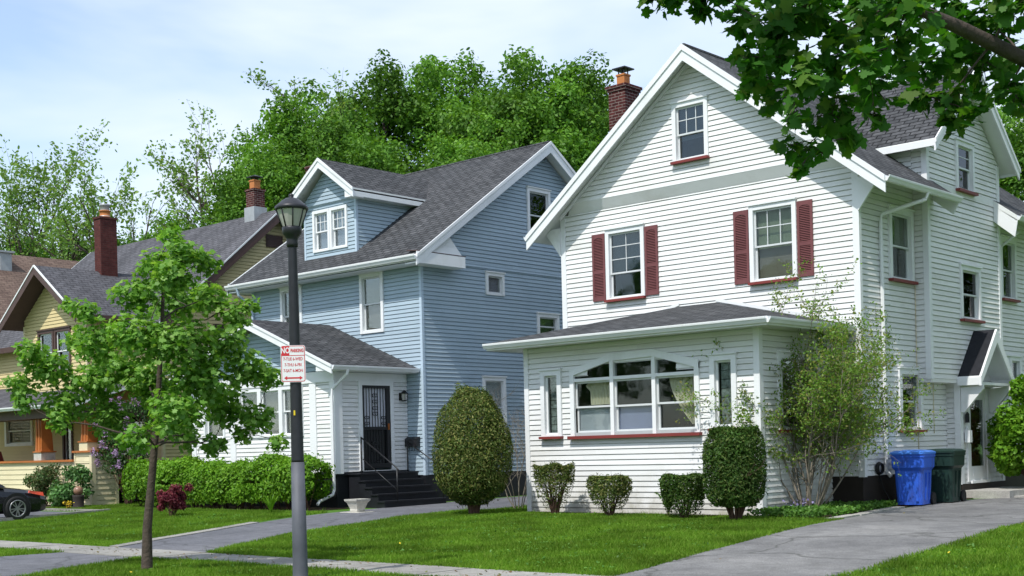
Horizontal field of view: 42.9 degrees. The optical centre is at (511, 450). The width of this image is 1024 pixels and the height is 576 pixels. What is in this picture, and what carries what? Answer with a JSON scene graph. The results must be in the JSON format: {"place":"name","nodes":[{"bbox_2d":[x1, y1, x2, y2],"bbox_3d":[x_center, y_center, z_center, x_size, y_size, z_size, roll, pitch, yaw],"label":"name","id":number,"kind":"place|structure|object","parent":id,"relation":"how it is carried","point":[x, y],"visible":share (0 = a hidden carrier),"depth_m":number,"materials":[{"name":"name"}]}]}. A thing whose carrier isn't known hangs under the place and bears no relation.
{"place":"outdoors","nodes":[
{"label":"outdoors","id":0,"kind":"place"},
{"bbox_2d":[62,501,73,507],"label":"yellow flower","id":1,"kind":"object","parent":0,"point":[68,504],"visible":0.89,"depth_m":36.63,"materials":[{"name":"yellow plant"}]},
{"bbox_2d":[0,540,600,575],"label":"sidewalk","id":2,"kind":"structure","parent":0,"point":[414,569],"depth_m":19.11,"materials":[{"name":"concrete"}]},
{"bbox_2d":[42,512,904,575],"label":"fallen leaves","id":3,"kind":"object","parent":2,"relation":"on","point":[290,556],"visible":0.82,"depth_m":19.21,"materials":[{"name":"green plant"}]},
{"bbox_2d":[121,496,526,551],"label":"asphalt driveway","id":4,"kind":"structure","parent":0,"point":[204,541],"depth_m":26.68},
{"bbox_2d":[0,0,1023,253],"label":"sky","id":5,"kind":"structure","parent":0,"point":[66,65],"materials":[{"name":"blue"}]},
{"bbox_2d":[0,471,1023,575],"bbox_3d":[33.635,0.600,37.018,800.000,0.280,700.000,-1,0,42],"label":"ground","id":6,"kind":"structure","parent":0,"point":[327,511],"depth_m":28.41,"materials":[{"name":"green plant"}]},
{"bbox_2d":[0,231,52,257],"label":"leafy tree","id":7,"kind":"object","parent":6,"relation":"on","point":[2,247],"visible":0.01,"depth_m":83.38,"materials":[{"name":"green plant"}]},
{"bbox_2d":[0,511,64,517],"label":"parking pad","id":8,"kind":"object","parent":6,"relation":"on","point":[33,513],"visible":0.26,"depth_m":35.43,"materials":[{"name":"grey concrete"}]},
{"bbox_2d":[0,484,45,519],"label":"parked car","id":9,"kind":"object","parent":8,"relation":"on","point":[15,503],"visible":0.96,"depth_m":32.91,"materials":[{"name":"black paint"}]},
{"bbox_2d":[0,250,79,320],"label":"brown roof house","id":10,"kind":"structure","parent":6,"relation":"on","point":[14,270],"depth_m":54.53,"materials":[{"name":"beige"}]},
{"bbox_2d":[4,236,94,257],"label":"leafy tree","id":11,"kind":"object","parent":6,"relation":"on","point":[38,252],"visible":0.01,"depth_m":80.86,"materials":[{"name":"green plant"}]},
{"bbox_2d":[0,508,110,521],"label":"pad kerb","id":12,"kind":"structure","parent":6,"relation":"on","point":[55,514],"depth_m":34.11,"materials":[{"name":"concrete"}]},
{"bbox_2d":[0,552,129,575],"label":"asphalt apron","id":13,"kind":"object","parent":6,"relation":"on","point":[15,565],"visible":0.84,"depth_m":20.25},
{"bbox_2d":[0,160,143,260],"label":"airy tree","id":14,"kind":"object","parent":6,"relation":"on","point":[42,235],"visible":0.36,"depth_m":77.86,"materials":[{"name":"green plant"}]},
{"bbox_2d":[0,119,154,260],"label":"airy tree","id":15,"kind":"object","parent":6,"relation":"on","point":[38,177],"visible":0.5,"depth_m":79.24,"materials":[{"name":"green plant"}]},
{"bbox_2d":[78,230,133,260],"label":"leafy tree","id":16,"kind":"object","parent":6,"relation":"on","point":[119,241],"visible":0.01,"depth_m":75.33,"materials":[{"name":"green plant"}]},
{"bbox_2d":[31,153,184,260],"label":"airy tree","id":17,"kind":"object","parent":6,"relation":"on","point":[65,238],"visible":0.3,"depth_m":68.65,"materials":[{"name":"green plant"}]},
{"bbox_2d":[82,396,153,503],"bbox_3d":[-11.619,0.012,39.116,2.082,3.400,2.094,-1,0,42],"label":"lilac bush","id":18,"kind":"object","parent":6,"relation":"on","point":[119,462],"visible":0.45,"depth_m":38.92,"materials":[{"name":"green plant"}]},
{"bbox_2d":[0,175,286,504],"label":"yellow house","id":19,"kind":"structure","parent":6,"relation":"on","point":[253,236],"depth_m":43.86,"materials":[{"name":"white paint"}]},
{"bbox_2d":[4,420,33,446],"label":"window","id":20,"kind":"structure","parent":19,"relation":"in","point":[16,433],"depth_m":48.49,"materials":[{"name":"grey glass"}]},
{"bbox_2d":[36,329,68,367],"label":"window","id":21,"kind":"structure","parent":19,"relation":"in","point":[47,335],"depth_m":43.75,"materials":[{"name":"brown paint"}]},
{"bbox_2d":[52,326,71,371],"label":"window","id":22,"kind":"structure","parent":19,"relation":"in","point":[57,331],"depth_m":43.28,"materials":[{"name":"brown paint"}]},
{"bbox_2d":[62,420,73,459],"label":"window","id":23,"kind":"structure","parent":19,"relation":"in","point":[67,440],"depth_m":45.48,"materials":[{"name":"brown paint"}]},
{"bbox_2d":[118,416,144,454],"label":"window","id":24,"kind":"structure","parent":19,"relation":"in","point":[140,419],"depth_m":43.42,"materials":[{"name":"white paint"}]},
{"bbox_2d":[128,227,159,242],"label":"leafy tree","id":25,"kind":"object","parent":6,"relation":"on","point":[139,239],"depth_m":71.26,"materials":[{"name":"green plant"}]},
{"bbox_2d":[0,225,289,569],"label":"street tree","id":26,"kind":"object","parent":6,"relation":"on","point":[162,343],"visible":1,"depth_m":17.91,"materials":[{"name":"green plant"}]},
{"bbox_2d":[120,208,202,245],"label":"leafy tree","id":27,"kind":"object","parent":6,"relation":"on","point":[167,224],"visible":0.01,"depth_m":67.81,"materials":[{"name":"green plant"}]},
{"bbox_2d":[155,483,192,515],"bbox_3d":[-8.098,1.217,31.230,0.911,0.876,0.743,-1,0,42],"label":"red maple shrub","id":28,"kind":"object","parent":6,"relation":"on","point":[174,500],"visible":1,"depth_m":31.11,"materials":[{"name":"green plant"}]},
{"bbox_2d":[109,522,258,546],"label":"driveway kerb","id":29,"kind":"structure","parent":6,"relation":"on","point":[179,535],"depth_m":25.67,"materials":[{"name":"concrete"}]},
{"bbox_2d":[133,99,242,235],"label":"airy tree","id":30,"kind":"object","parent":6,"relation":"on","point":[185,185],"visible":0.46,"depth_m":69.43,"materials":[{"name":"green plant"}]},
{"bbox_2d":[118,450,335,509],"bbox_3d":[-7.782,0.809,34.681,8.385,1.576,1.874,-1,0,42],"label":"hedge","id":31,"kind":"object","parent":6,"relation":"on","point":[250,486],"visible":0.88,"depth_m":33.64,"materials":[{"name":"green plant"}]},
{"bbox_2d":[206,135,305,225],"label":"leafy tree","id":32,"kind":"object","parent":6,"relation":"on","point":[229,211],"visible":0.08,"depth_m":59.02,"materials":[{"name":"green plant"}]},
{"bbox_2d":[193,113,318,226],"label":"leafy tree","id":33,"kind":"object","parent":6,"relation":"on","point":[247,137],"visible":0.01,"depth_m":64.30,"materials":[{"name":"green plant"}]},
{"bbox_2d":[265,494,276,511],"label":"iris clump","id":34,"kind":"object","parent":6,"relation":"on","point":[271,503],"visible":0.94,"depth_m":30.82,"materials":[{"name":"green plant"}]},
{"bbox_2d":[275,194,307,575],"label":"street lamp","id":35,"kind":"object","parent":6,"relation":"on","point":[291,211],"visible":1,"depth_m":16.13,"materials":[{"name":"black metal"}]},
{"bbox_2d":[280,345,305,381],"bbox_3d":[-2.704,-1.071,16.187,0.305,0.455,0.162,-1,0,0],"label":"parking sign","id":36,"kind":"object","parent":35,"relation":"attached to","point":[293,365],"visible":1,"depth_m":16.11,"materials":[{"name":"white metal"}]},
{"bbox_2d":[240,61,373,144],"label":"airy tree","id":37,"kind":"object","parent":6,"relation":"on","point":[340,104],"visible":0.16,"depth_m":64.72,"materials":[{"name":"green plant"}]},
{"bbox_2d":[259,77,405,188],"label":"leafy tree","id":38,"kind":"object","parent":6,"relation":"on","point":[287,119],"visible":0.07,"depth_m":64.41,"materials":[{"name":"green plant"}]},
{"bbox_2d":[269,108,408,228],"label":"leafy tree","id":39,"kind":"object","parent":6,"relation":"on","point":[359,153],"visible":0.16,"depth_m":57.70,"materials":[{"name":"green plant"}]},
{"bbox_2d":[340,499,374,512],"bbox_3d":[-3.597,1.308,30.294,0.660,0.360,0.500,-1,0,42],"label":"stone planter","id":40,"kind":"object","parent":6,"relation":"on","point":[357,505],"visible":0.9,"depth_m":30.18,"materials":[{"name":"white stone"}]},
{"bbox_2d":[169,141,575,507],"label":"blue house","id":41,"kind":"structure","parent":6,"relation":"on","point":[417,290],"depth_m":36.22,"materials":[{"name":"white paint"}]},
{"bbox_2d":[203,407,225,438],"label":"window","id":42,"kind":"structure","parent":41,"relation":"in","point":[207,428],"depth_m":36.99,"materials":[{"name":"white paint"}]},
{"bbox_2d":[238,389,278,437],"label":"window","id":43,"kind":"structure","parent":41,"relation":"in","point":[252,394],"depth_m":35.66,"materials":[{"name":"white paint"}]},
{"bbox_2d":[258,387,290,437],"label":"window","id":44,"kind":"structure","parent":41,"relation":"in","point":[273,394],"depth_m":35.08,"materials":[{"name":"white paint"}]},
{"bbox_2d":[278,284,302,322],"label":"window","id":45,"kind":"structure","parent":41,"relation":"in","point":[284,291],"depth_m":38.57,"materials":[{"name":"white paint"}]},
{"bbox_2d":[280,385,304,436],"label":"window","id":46,"kind":"structure","parent":41,"relation":"in","point":[283,390],"depth_m":34.62,"materials":[{"name":"white paint"}]},
{"bbox_2d":[312,208,336,252],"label":"window","id":47,"kind":"structure","parent":41,"relation":"in","point":[320,218],"depth_m":37.82,"materials":[{"name":"white paint"}]},
{"bbox_2d":[329,204,348,249],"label":"window","id":48,"kind":"structure","parent":41,"relation":"in","point":[341,232],"depth_m":37.29,"materials":[{"name":"white paint"}]},
{"bbox_2d":[359,271,384,333],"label":"window","id":49,"kind":"structure","parent":41,"relation":"in","point":[371,294],"depth_m":36.14,"materials":[{"name":"white paint"}]},
{"bbox_2d":[362,385,391,467],"bbox_3d":[-3.557,-0.623,34.213,0.110,2.160,0.980,-1,0,42],"label":"security door","id":50,"kind":"structure","parent":41,"relation":"in","point":[375,399],"depth_m":34.26,"materials":[{"name":"black metal"}]},
{"bbox_2d":[481,375,506,426],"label":"window","id":51,"kind":"structure","parent":41,"relation":"in","point":[493,383],"depth_m":36.91,"materials":[{"name":"white paint"}]},
{"bbox_2d":[485,270,505,295],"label":"window","id":52,"kind":"structure","parent":41,"relation":"in","point":[494,281],"depth_m":36.87,"materials":[{"name":"white paint"}]},
{"bbox_2d":[526,185,551,232],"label":"window","id":53,"kind":"structure","parent":41,"relation":"in","point":[538,200],"depth_m":38.13,"materials":[{"name":"white paint"}]},
{"bbox_2d":[536,312,560,333],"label":"window","id":54,"kind":"structure","parent":41,"relation":"in","point":[546,322],"depth_m":38.54,"materials":[{"name":"white paint"}]},
{"bbox_2d":[325,48,465,174],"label":"leafy tree","id":55,"kind":"object","parent":6,"relation":"on","point":[383,78],"visible":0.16,"depth_m":66.39,"materials":[{"name":"green plant"}]},
{"bbox_2d":[348,437,447,507],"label":"porch steps","id":56,"kind":"structure","parent":6,"relation":"on","point":[393,489],"depth_m":33.35,"materials":[{"name":"black paint"}]},
{"bbox_2d":[358,47,493,173],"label":"leafy tree","id":57,"kind":"object","parent":6,"relation":"on","point":[428,80],"visible":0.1,"depth_m":67.64,"materials":[{"name":"green plant"}]},
{"bbox_2d":[430,382,514,513],"bbox_3d":[-0.811,-0.009,27.806,1.882,2.918,1.918,-1,0,42],"label":"clipped yew","id":58,"kind":"object","parent":6,"relation":"on","point":[467,486],"visible":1,"depth_m":27.34,"materials":[{"name":"green plant"}]},
{"bbox_2d":[419,109,531,169],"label":"leafy tree","id":59,"kind":"object","parent":6,"relation":"on","point":[461,151],"visible":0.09,"depth_m":57.06,"materials":[{"name":"green plant"}]},
{"bbox_2d":[432,383,526,508],"bbox_3d":[-0.029,-0.128,29.953,2.922,3.054,2.694,-1,0,-32],"label":"bare shrub","id":60,"kind":"object","parent":6,"relation":"on","point":[516,450],"visible":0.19,"depth_m":29.86,"materials":[{"name":"plant"}]},
{"bbox_2d":[410,44,592,171],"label":"leafy tree","id":61,"kind":"object","parent":6,"relation":"on","point":[497,104],"visible":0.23,"depth_m":62.16,"materials":[{"name":"green plant"}]},
{"bbox_2d":[47,498,967,517],"bbox_3d":[-0.809,1.353,30.848,33.274,0.145,10.635,-1,0,17],"label":"garden bed","id":62,"kind":"object","parent":6,"relation":"on","point":[258,507],"visible":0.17,"depth_m":33.38,"materials":[{"name":"soil"}]},
{"bbox_2d":[22,462,62,505],"bbox_3d":[-14.277,1.085,39.963,1.400,1.441,1.172,-1,0,42],"label":"rose bush","id":63,"kind":"object","parent":62,"relation":"on","point":[39,480],"visible":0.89,"depth_m":39.61,"materials":[{"name":"green plant"}]},
{"bbox_2d":[47,463,94,506],"bbox_3d":[-13.117,1.080,38.500,1.293,1.400,1.338,-1,0,42],"label":"hydrangea bush","id":64,"kind":"object","parent":62,"relation":"on","point":[58,494],"visible":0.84,"depth_m":38.43,"materials":[{"name":"green plant"}]},
{"bbox_2d":[72,486,83,508],"bbox_3d":[-12.428,1.362,37.379,0.390,0.684,0.400,-1,0,42],"label":"garden globe","id":65,"kind":"object","parent":62,"relation":"on","point":[78,499],"visible":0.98,"depth_m":37.26,"materials":[{"name":"brown stone"}]},
{"bbox_2d":[743,499,897,517],"bbox_3d":[6.122,1.107,24.981,1.517,0.215,4.063,-1,0,42],"label":"ground cover","id":66,"kind":"object","parent":62,"relation":"on","point":[832,508],"visible":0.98,"depth_m":24.09,"materials":[{"name":"green plant"}]},
{"bbox_2d":[782,499,813,506],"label":"violet flowers","id":67,"kind":"object","parent":66,"relation":"on","point":[797,503],"visible":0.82,"depth_m":24.88,"materials":[{"name":"purple plant"}]},
{"bbox_2d":[984,374,1023,476],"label":"round bush","id":68,"kind":"object","parent":62,"relation":"on","point":[1006,451],"visible":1,"depth_m":29.00,"materials":[{"name":"green plant"}]},
{"bbox_2d":[491,49,614,172],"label":"leafy tree","id":69,"kind":"object","parent":6,"relation":"on","point":[569,72],"visible":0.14,"depth_m":63.92,"materials":[{"name":"green plant"}]},
{"bbox_2d":[531,460,575,513],"bbox_3d":[0.880,0.795,26.983,0.898,1.197,0.957,-1,0,42],"label":"clipped yew","id":70,"kind":"object","parent":6,"relation":"on","point":[547,474],"visible":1,"depth_m":26.80,"materials":[{"name":"green plant"}]},
{"bbox_2d":[542,62,608,158],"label":"leafy tree","id":71,"kind":"object","parent":6,"relation":"on","point":[605,132],"depth_m":70.05,"materials":[{"name":"green plant"}]},
{"bbox_2d":[585,472,632,515],"bbox_3d":[1.912,0.874,25.512,0.913,0.988,0.908,-1,0,42],"label":"clipped yew","id":72,"kind":"object","parent":6,"relation":"on","point":[616,489],"visible":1,"depth_m":25.28,"materials":[{"name":"green plant"}]},
{"bbox_2d":[657,471,705,517],"bbox_3d":[3.200,0.848,24.273,0.958,0.975,0.944,-1,0,42],"label":"clipped yew","id":73,"kind":"object","parent":6,"relation":"on","point":[674,492],"visible":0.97,"depth_m":24.02,"materials":[{"name":"green plant"}]},
{"bbox_2d":[698,421,770,519],"bbox_3d":[3.933,0.396,23.120,1.317,1.857,1.260,-1,0,42],"label":"clipped yew","id":74,"kind":"object","parent":6,"relation":"on","point":[737,479],"visible":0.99,"depth_m":22.76,"materials":[{"name":"green plant"}]},
{"bbox_2d":[482,43,1023,514],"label":"white house","id":75,"kind":"structure","parent":6,"relation":"on","point":[680,217],"depth_m":28.08,"materials":[{"name":"paint"}]},
{"bbox_2d":[538,368,583,438],"bbox_3d":[1.046,-0.983,28.312,0.720,1.555,0.780,-1,0,42],"label":"window","id":76,"kind":"structure","parent":75,"relation":"in","point":[551,403],"depth_m":28.22,"materials":[{"name":"white paint"}]},
{"bbox_2d":[591,222,658,302],"bbox_3d":[2.799,-4.302,30.310,1.890,1.765,0.775,-1,0,42],"label":"window","id":77,"kind":"structure","parent":75,"relation":"in","point":[625,266],"depth_m":30.33,"materials":[{"name":"white paint"}]},
{"bbox_2d":[567,349,724,464],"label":"window","id":78,"kind":"structure","parent":75,"relation":"in","point":[626,399],"depth_m":27.15,"materials":[{"name":"white paint"}]},
{"bbox_2d":[670,94,709,164],"bbox_3d":[4.114,-7.025,28.908,1.100,1.425,0.775,-1,0,42],"label":"window","id":79,"kind":"structure","parent":75,"relation":"in","point":[689,117],"depth_m":28.88,"materials":[{"name":"white paint"}]},
{"bbox_2d":[707,352,738,430],"bbox_3d":[4.279,-1.112,25.375,0.740,1.555,0.780,-1,0,42],"label":"window","id":80,"kind":"structure","parent":75,"relation":"in","point":[728,360],"depth_m":25.28,"materials":[{"name":"white paint"}]},
{"bbox_2d":[733,197,813,285],"bbox_3d":[5.690,-4.373,27.685,1.900,1.765,0.775,-1,0,42],"label":"window","id":81,"kind":"structure","parent":75,"relation":"in","point":[765,233],"depth_m":27.61,"materials":[{"name":"white paint"}]},
{"bbox_2d":[776,350,820,432],"bbox_3d":[5.450,-1.121,25.891,0.780,1.635,1.720,-1,0,42],"label":"window","id":82,"kind":"structure","parent":75,"relation":"in","point":[780,354],"depth_m":25.46,"materials":[{"name":"white paint"}]},
{"bbox_2d":[875,462,895,505],"bbox_3d":[7.637,0.674,26.512,0.378,0.900,0.324,-1,0,42],"label":"garden hose","id":83,"kind":"object","parent":75,"relation":"hanging from","point":[877,470],"visible":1,"depth_m":26.62,"materials":[{"name":"black rubber"}]},
{"bbox_2d":[887,204,918,284],"bbox_3d":[8.026,-4.320,27.805,0.775,1.645,1.260,-1,0,42],"label":"window","id":84,"kind":"structure","parent":75,"relation":"in","point":[900,224],"depth_m":27.94,"materials":[{"name":"white paint"}]},
{"bbox_2d":[897,366,927,432],"bbox_3d":[8.294,-1.050,28.012,0.775,1.435,1.220,-1,0,42],"label":"window","id":85,"kind":"structure","parent":75,"relation":"in","point":[902,371],"depth_m":28.15,"materials":[{"name":"white paint"}]},
{"bbox_2d":[954,137,978,196],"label":"window","id":86,"kind":"structure","parent":75,"relation":"in","point":[964,160],"depth_m":29.45,"materials":[{"name":"white paint"}]},
{"bbox_2d":[958,263,985,323],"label":"window","id":87,"kind":"structure","parent":75,"relation":"in","point":[970,293],"depth_m":29.57,"materials":[{"name":"white paint"}]},
{"bbox_2d":[965,389,989,482],"bbox_3d":[10.526,-0.337,29.636,0.250,2.140,1.200,-1,0,42],"label":"door","id":88,"kind":"structure","parent":75,"relation":"in","point":[976,473],"depth_m":29.86,"materials":[{"name":"white paint"}]},
{"bbox_2d":[1003,354,1010,405],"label":"window","id":89,"kind":"structure","parent":75,"relation":"in","point":[1008,356],"depth_m":31.78,"materials":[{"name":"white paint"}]},
{"bbox_2d":[1000,234,1020,302],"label":"window","id":90,"kind":"structure","parent":75,"relation":"in","point":[1009,288],"depth_m":32.21,"materials":[{"name":"white paint"}]},
{"bbox_2d":[1010,355,1022,404],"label":"window","id":91,"kind":"structure","parent":75,"relation":"in","point":[1015,360],"depth_m":32.32,"materials":[{"name":"white paint"}]},
{"bbox_2d":[672,255,945,506],"bbox_3d":[5.956,-1.309,25.027,5.602,5.148,4.875,-1,0,-6],"label":"open shrub","id":92,"kind":"object","parent":6,"relation":"on","point":[836,402],"visible":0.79,"depth_m":24.78,"materials":[{"name":"green plant"}]},
{"bbox_2d":[635,0,1023,181],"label":"overhanging maple","id":93,"kind":"object","parent":6,"relation":"on","point":[965,42],"visible":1,"depth_m":8.80,"materials":[{"name":"green plant"}]},
{"bbox_2d":[839,75,895,93],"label":"leafy tree","id":94,"kind":"object","parent":6,"relation":"on","point":[851,91],"depth_m":64.85,"materials":[{"name":"green plant"}]},
{"bbox_2d":[965,487,1023,498],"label":"door step","id":95,"kind":"object","parent":6,"relation":"on","point":[1000,492],"depth_m":28.45,"materials":[{"name":"concrete"}]},
{"bbox_2d":[992,82,1023,200],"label":"leafy tree","id":96,"kind":"object","parent":6,"relation":"on","point":[1010,185],"visible":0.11,"depth_m":43.92,"materials":[{"name":"green plant"}]},
{"bbox_2d":[656,479,672,515],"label":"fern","id":97,"kind":"object","parent":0,"point":[662,501],"visible":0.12,"depth_m":24.82,"materials":[{"name":"green plant"}]},
{"bbox_2d":[614,497,1023,575],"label":"concrete driveway","id":98,"kind":"structure","parent":0,"point":[835,547],"depth_m":18.53,"materials":[{"name":"grey concrete"}]},
{"bbox_2d":[889,450,935,504],"bbox_3d":[8.173,0.553,26.528,0.730,1.135,0.947,-1,0,34],"label":"wheeled cart","id":99,"kind":"object","parent":98,"relation":"on","point":[913,480],"visible":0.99,"depth_m":26.23,"materials":[{"name":"blue plastic"}]},
{"bbox_2d":[926,448,965,501],"bbox_3d":[9.042,0.527,27.291,0.730,1.135,0.947,-1,0,36],"label":"wheeled cart","id":100,"kind":"object","parent":98,"relation":"on","point":[946,470],"visible":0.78,"depth_m":26.96,"materials":[{"name":"green plastic"}]},
{"bbox_2d":[829,506,904,518],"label":"garden path","id":101,"kind":"structure","parent":0,"point":[871,512],"depth_m":24.41,"materials":[{"name":"concrete"}]}
]}

